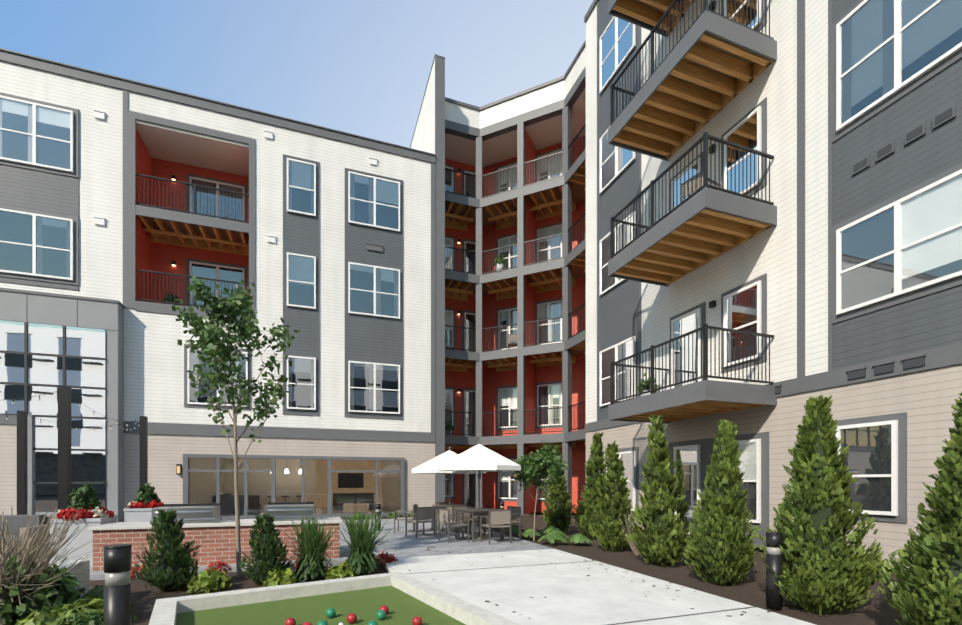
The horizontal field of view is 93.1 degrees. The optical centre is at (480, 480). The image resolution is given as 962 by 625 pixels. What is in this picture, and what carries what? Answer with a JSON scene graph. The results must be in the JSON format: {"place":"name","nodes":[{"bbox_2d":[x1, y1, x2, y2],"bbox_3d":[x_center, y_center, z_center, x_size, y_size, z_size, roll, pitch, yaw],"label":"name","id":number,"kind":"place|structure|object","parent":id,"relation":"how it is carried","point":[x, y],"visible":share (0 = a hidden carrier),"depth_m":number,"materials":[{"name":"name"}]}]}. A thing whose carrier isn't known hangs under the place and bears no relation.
{"place":"outdoors","nodes":[
{"label":"outdoors","id":0,"kind":"place"},
{"bbox_2d":[88,502,341,570],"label":"grill island","id":1,"kind":"structure","parent":0,"point":[208,529],"depth_m":7.67,"materials":[{"name":"brick"}]},
{"bbox_2d":[0,0,593,147],"label":"sky","id":2,"kind":"structure","parent":0,"point":[357,67],"materials":[{"name":"blue"}]},
{"bbox_2d":[40,512,924,624],"bbox_3d":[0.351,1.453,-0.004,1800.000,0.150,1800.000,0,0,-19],"label":"ground","id":3,"kind":"structure","parent":0,"point":[515,578],"depth_m":6.32,"materials":[{"name":"concrete"}]},
{"bbox_2d":[0,514,56,561],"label":"lounge sofa","id":4,"kind":"object","parent":3,"relation":"on","point":[16,519],"visible":0.21,"depth_m":8.03,"materials":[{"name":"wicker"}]},
{"bbox_2d":[30,560,89,601],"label":"wall","id":5,"kind":"structure","parent":3,"relation":"on","point":[84,568],"depth_m":5.42,"materials":[{"name":"concrete"}]},
{"bbox_2d":[4,385,147,514],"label":"string light poles","id":6,"kind":"object","parent":3,"relation":"on","point":[64,442],"visible":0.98,"depth_m":10.31,"materials":[{"name":"black metal"}]},
{"bbox_2d":[48,483,117,565],"bbox_3d":[-6.683,0.743,7.698,0.774,1.430,0.786,0,0,-19],"label":"planter","id":7,"kind":"object","parent":3,"relation":"on","point":[86,503],"visible":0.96,"depth_m":7.49,"materials":[{"name":"white concrete"}]},
{"bbox_2d":[103,544,131,624],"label":"bollard","id":8,"kind":"object","parent":3,"relation":"on","point":[117,586],"visible":1,"depth_m":3.30,"materials":[{"name":"black metal"}]},
{"bbox_2d":[123,483,163,521],"bbox_3d":[-7.695,0.747,10.515,0.752,1.423,0.699,0,0,-19],"label":"planter","id":9,"kind":"object","parent":3,"relation":"on","point":[142,505],"visible":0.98,"depth_m":10.28,"materials":[{"name":"white concrete"}]},
{"bbox_2d":[132,508,200,590],"bbox_3d":[-4.229,0.933,6.220,0.906,1.111,0.727,0,0,25],"label":"cone shrub","id":10,"kind":"object","parent":3,"relation":"on","point":[174,562],"visible":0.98,"depth_m":6.07,"materials":[{"name":"green plant"}]},
{"bbox_2d":[0,504,397,624],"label":"bed plants","id":11,"kind":"object","parent":3,"relation":"on","point":[37,593],"visible":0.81,"depth_m":4.78,"materials":[{"name":"green plant"}]},
{"bbox_2d":[0,48,435,521],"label":"building wing","id":12,"kind":"structure","parent":3,"relation":"on","point":[121,198],"depth_m":15.78,"materials":[{"name":"white paint"}]},
{"bbox_2d":[172,276,299,576],"bbox_3d":[-3.778,-0.850,7.057,1.621,4.619,1.844,0,0,-44],"label":"young tree","id":13,"kind":"object","parent":3,"relation":"on","point":[211,332],"visible":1,"depth_m":6.89,"materials":[{"name":"green plant"}]},
{"bbox_2d":[238,513,292,585],"bbox_3d":[-3.091,0.976,6.513,0.738,1.039,0.692,0,0,-19],"label":"cone shrub","id":14,"kind":"object","parent":3,"relation":"on","point":[268,550],"visible":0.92,"depth_m":6.42,"materials":[{"name":"green plant"}]},
{"bbox_2d":[149,572,519,624],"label":"bocce court","id":15,"kind":"object","parent":3,"relation":"on","point":[405,599],"visible":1,"depth_m":5.27,"materials":[{"name":"concrete"}]},
{"bbox_2d":[285,617,295,624],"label":"bocce ball","id":16,"kind":"object","parent":15,"relation":"on","point":[290,621],"visible":1,"depth_m":4.53,"materials":[{"name":"red plastic"}]},
{"bbox_2d":[317,620,327,624],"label":"bocce ball","id":17,"kind":"object","parent":15,"relation":"on","point":[322,622],"visible":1,"depth_m":4.45,"materials":[{"name":"green plastic"}]},
{"bbox_2d":[326,608,335,617],"bbox_3d":[-1.621,1.425,4.915,0.106,0.106,0.106,0,0,-19],"label":"bocce ball","id":18,"kind":"object","parent":15,"relation":"on","point":[330,612],"visible":1,"depth_m":4.88,"materials":[{"name":"green plastic"}]},
{"bbox_2d":[347,613,356,623],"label":"bocce ball","id":19,"kind":"object","parent":15,"relation":"on","point":[351,618],"visible":0.98,"depth_m":4.68,"materials":[{"name":"red plastic"}]},
{"bbox_2d":[367,620,377,624],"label":"bocce ball","id":20,"kind":"object","parent":15,"relation":"on","point":[372,622],"visible":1,"depth_m":4.44,"materials":[{"name":"green plastic"}]},
{"bbox_2d":[376,610,385,619],"bbox_3d":[-1.060,1.425,4.837,0.106,0.106,0.106,0,0,-19],"label":"bocce ball","id":21,"kind":"object","parent":15,"relation":"on","point":[380,614],"visible":1,"depth_m":4.80,"materials":[{"name":"green plastic"}]},
{"bbox_2d":[379,605,388,613],"bbox_3d":[-1.069,1.425,5.020,0.106,0.106,0.106,0,0,-19],"label":"bocce ball","id":22,"kind":"object","parent":15,"relation":"on","point":[385,608],"visible":0.52,"depth_m":4.99,"materials":[{"name":"red plastic"}]},
{"bbox_2d":[412,616,421,624],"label":"bocce ball","id":23,"kind":"object","parent":15,"relation":"on","point":[416,620],"visible":1,"depth_m":4.57,"materials":[{"name":"red plastic"}]},
{"bbox_2d":[375,504,380,530],"bbox_3d":[-2.905,1.027,12.844,0.163,0.762,0.163,0,0,-19],"label":"bollard","id":24,"kind":"object","parent":3,"relation":"on","point":[377,509],"visible":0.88,"depth_m":12.78,"materials":[{"name":"black metal"}]},
{"bbox_2d":[394,504,415,533],"bbox_3d":[-2.043,1.028,12.353,0.532,0.760,0.570,0,0,1],"label":"chair","id":25,"kind":"object","parent":3,"relation":"on","point":[408,518],"visible":0.81,"depth_m":12.19,"materials":[{"name":"grey metal"}]},
{"bbox_2d":[405,506,434,537],"bbox_3d":[-1.539,1.028,11.524,0.570,0.760,0.532,0,0,-39],"label":"chair","id":26,"kind":"object","parent":3,"relation":"on","point":[424,515],"visible":1,"depth_m":11.37,"materials":[{"name":"grey metal"}]},
{"bbox_2d":[414,504,435,532],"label":"chair","id":27,"kind":"object","parent":3,"relation":"on","point":[431,522],"visible":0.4,"depth_m":12.48,"materials":[{"name":"grey metal"}]},
{"bbox_2d":[436,502,453,528],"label":"chair","id":28,"kind":"object","parent":3,"relation":"on","point":[440,503],"visible":0.29,"depth_m":13.75,"materials":[{"name":"grey"}]},
{"bbox_2d":[412,447,485,531],"bbox_3d":[-0.881,0.226,12.816,1.960,2.365,1.960,0,0,-34],"label":"umbrella","id":29,"kind":"object","parent":3,"relation":"on","point":[429,466],"visible":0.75,"depth_m":12.37,"materials":[{"name":"white fabric"}]},
{"bbox_2d":[432,504,466,532],"bbox_3d":[-0.881,1.048,12.816,0.920,0.720,0.920,0,0,-11],"label":"table","id":30,"kind":"object","parent":3,"relation":"on","point":[440,506],"visible":0.42,"depth_m":12.44,"materials":[{"name":"grey metal"}]},
{"bbox_2d":[439,508,469,542],"bbox_3d":[-0.632,1.028,10.628,0.532,0.760,0.570,0,0,-29],"label":"chair","id":31,"kind":"object","parent":3,"relation":"on","point":[445,516],"visible":1,"depth_m":10.50,"materials":[{"name":"grey"}]},
{"bbox_2d":[442,506,466,534],"bbox_3d":[-0.718,1.028,12.112,0.570,0.760,0.532,0,0,-17],"label":"chair","id":32,"kind":"object","parent":3,"relation":"on","point":[449,508],"visible":0.35,"depth_m":11.93,"materials":[{"name":"grey"}]},
{"bbox_2d":[452,505,480,537],"bbox_3d":[-0.368,1.028,11.631,0.570,0.760,0.532,0,0,-33],"label":"chair","id":33,"kind":"object","parent":3,"relation":"on","point":[462,521],"visible":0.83,"depth_m":11.69,"materials":[{"name":"grey metal"}]},
{"bbox_2d":[467,503,483,530],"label":"chair","id":34,"kind":"object","parent":3,"relation":"on","point":[475,517],"visible":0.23,"depth_m":12.67,"materials":[{"name":"grey"}]},
{"bbox_2d":[437,440,520,539],"bbox_3d":[-0.044,0.210,11.043,1.960,2.395,1.960,0,0,1],"label":"umbrella","id":35,"kind":"object","parent":3,"relation":"on","point":[478,458],"visible":0.98,"depth_m":10.48,"materials":[{"name":"white fabric"}]},
{"bbox_2d":[454,508,503,541],"bbox_3d":[-0.044,1.048,11.043,0.920,0.720,0.920,0,0,-31],"label":"table","id":36,"kind":"object","parent":3,"relation":"on","point":[472,511],"visible":0.77,"depth_m":10.89,"materials":[{"name":"grey metal"}]},
{"bbox_2d":[480,509,510,544],"bbox_3d":[0.332,1.028,10.415,0.570,0.760,0.532,0,0,-23],"label":"chair","id":37,"kind":"object","parent":3,"relation":"on","point":[499,518],"visible":1,"depth_m":10.21,"materials":[{"name":"grey fabric"}]},
{"bbox_2d":[410,40,585,514],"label":"gallery building","id":38,"kind":"structure","parent":3,"relation":"on","point":[510,179],"depth_m":19.74,"materials":[{"name":"red"}]},
{"bbox_2d":[163,253,657,435],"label":"balcony plants","id":39,"kind":"object","parent":38,"relation":"attached to","point":[499,264],"visible":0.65,"depth_m":15.82,"materials":[{"name":"green plant"}]},
{"bbox_2d":[507,334,516,348],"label":"gallery chair","id":40,"kind":"object","parent":38,"relation":"on","point":[513,337],"visible":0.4,"depth_m":19.56,"materials":[{"name":"grey"}]},
{"bbox_2d":[354,507,645,554],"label":"bed plants","id":41,"kind":"object","parent":3,"relation":"on","point":[552,534],"visible":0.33,"depth_m":10.62,"materials":[{"name":"green plant"}]},
{"bbox_2d":[500,501,503,508],"bbox_3d":[0.696,1.067,14.962,0.143,0.782,0.143,0,0,-19],"label":"bollard","id":42,"kind":"object","parent":3,"relation":"on","point":[501,504],"visible":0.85,"depth_m":14.90,"materials":[{"name":"black metal"}]},
{"bbox_2d":[491,506,520,537],"bbox_3d":[0.622,1.028,11.384,0.532,0.760,0.570,0,0,-31],"label":"chair","id":43,"kind":"object","parent":3,"relation":"on","point":[515,512],"visible":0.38,"depth_m":11.41,"materials":[{"name":"grey"}]},
{"bbox_2d":[513,440,568,540],"bbox_3d":[1.575,0.231,11.002,1.322,2.455,1.582,0,0,-19],"label":"tree","id":44,"kind":"object","parent":3,"relation":"on","point":[535,465],"visible":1,"depth_m":10.96,"materials":[{"name":"green plant"}]},
{"bbox_2d":[541,445,571,531],"bbox_3d":[2.265,0.239,13.338,0.952,2.565,1.159,0,0,-19],"label":"arborvitae","id":45,"kind":"object","parent":3,"relation":"on","point":[558,509],"visible":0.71,"depth_m":13.15,"materials":[{"name":"green plant"}]},
{"bbox_2d":[571,432,605,539],"bbox_3d":[2.879,0.119,11.747,1.131,2.781,0.977,0,0,3],"label":"arborvitae","id":46,"kind":"object","parent":3,"relation":"on","point":[588,508],"visible":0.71,"depth_m":11.60,"materials":[{"name":"green plant"}]},
{"bbox_2d":[589,440,636,551],"bbox_3d":[2.850,0.323,9.705,1.038,2.366,0.927,0,0,42],"label":"arborvitae","id":47,"kind":"object","parent":3,"relation":"on","point":[615,503],"visible":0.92,"depth_m":9.54,"materials":[{"name":"green plant"}]},
{"bbox_2d":[625,414,694,565],"bbox_3d":[3.198,0.155,8.057,1.110,2.666,1.041,0,0,-19],"label":"arborvitae","id":48,"kind":"object","parent":3,"relation":"on","point":[664,538],"visible":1,"depth_m":7.88,"materials":[{"name":"green plant"}]},
{"bbox_2d":[679,420,760,585],"bbox_3d":[3.457,0.301,6.673,1.119,2.409,1.125,0,0,-19],"label":"arborvitae","id":49,"kind":"object","parent":3,"relation":"on","point":[720,551],"visible":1,"depth_m":6.47,"materials":[{"name":"green plant"}]},
{"bbox_2d":[584,0,961,569],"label":"building wing","id":50,"kind":"structure","parent":3,"relation":"on","point":[841,281],"depth_m":8.48,"materials":[{"name":"white paint"}]},
{"bbox_2d":[608,0,694,36],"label":"balcony","id":51,"kind":"structure","parent":50,"relation":"attached to","point":[647,14],"depth_m":11.60,"materials":[{"name":"brown wood"}]},
{"bbox_2d":[608,0,776,160],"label":"balcony","id":52,"kind":"structure","parent":50,"relation":"attached to","point":[712,64],"depth_m":9.98,"materials":[{"name":"brown wood"}]},
{"bbox_2d":[608,132,776,286],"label":"balcony","id":53,"kind":"structure","parent":50,"relation":"attached to","point":[705,223],"depth_m":9.70,"materials":[{"name":"brown wood"}]},
{"bbox_2d":[681,170,720,201],"bbox_3d":[4.615,-5.922,9.557,0.532,0.760,0.570,0,0,-29],"label":"patio chair","id":54,"kind":"object","parent":53,"relation":"on","point":[690,185],"visible":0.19,"depth_m":9.46,"materials":[{"name":"grey"}]},
{"bbox_2d":[608,323,776,422],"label":"balcony","id":55,"kind":"structure","parent":50,"relation":"attached to","point":[705,397],"depth_m":9.34,"materials":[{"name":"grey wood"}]},
{"bbox_2d":[766,532,782,608],"bbox_3d":[3.392,1.027,5.266,0.163,0.862,0.163,0,0,-19],"label":"bollard","id":56,"kind":"object","parent":3,"relation":"on","point":[774,562],"visible":0.94,"depth_m":5.20,"materials":[{"name":"black metal"}]},
{"bbox_2d":[757,395,898,615],"bbox_3d":[3.882,0.237,5.286,1.308,2.525,1.194,0,0,-19],"label":"arborvitae","id":57,"kind":"object","parent":3,"relation":"on","point":[826,570],"visible":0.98,"depth_m":5.08,"materials":[{"name":"green plant"}]},
{"bbox_2d":[879,393,961,624],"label":"arborvitae","id":58,"kind":"object","parent":3,"relation":"on","point":[933,556],"visible":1,"depth_m":3.95,"materials":[{"name":"green plant"}]},
{"bbox_2d":[344,530,769,615],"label":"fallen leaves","id":59,"kind":"object","parent":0,"point":[556,564],"visible":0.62,"depth_m":7.14,"materials":[{"name":"brown plant"}]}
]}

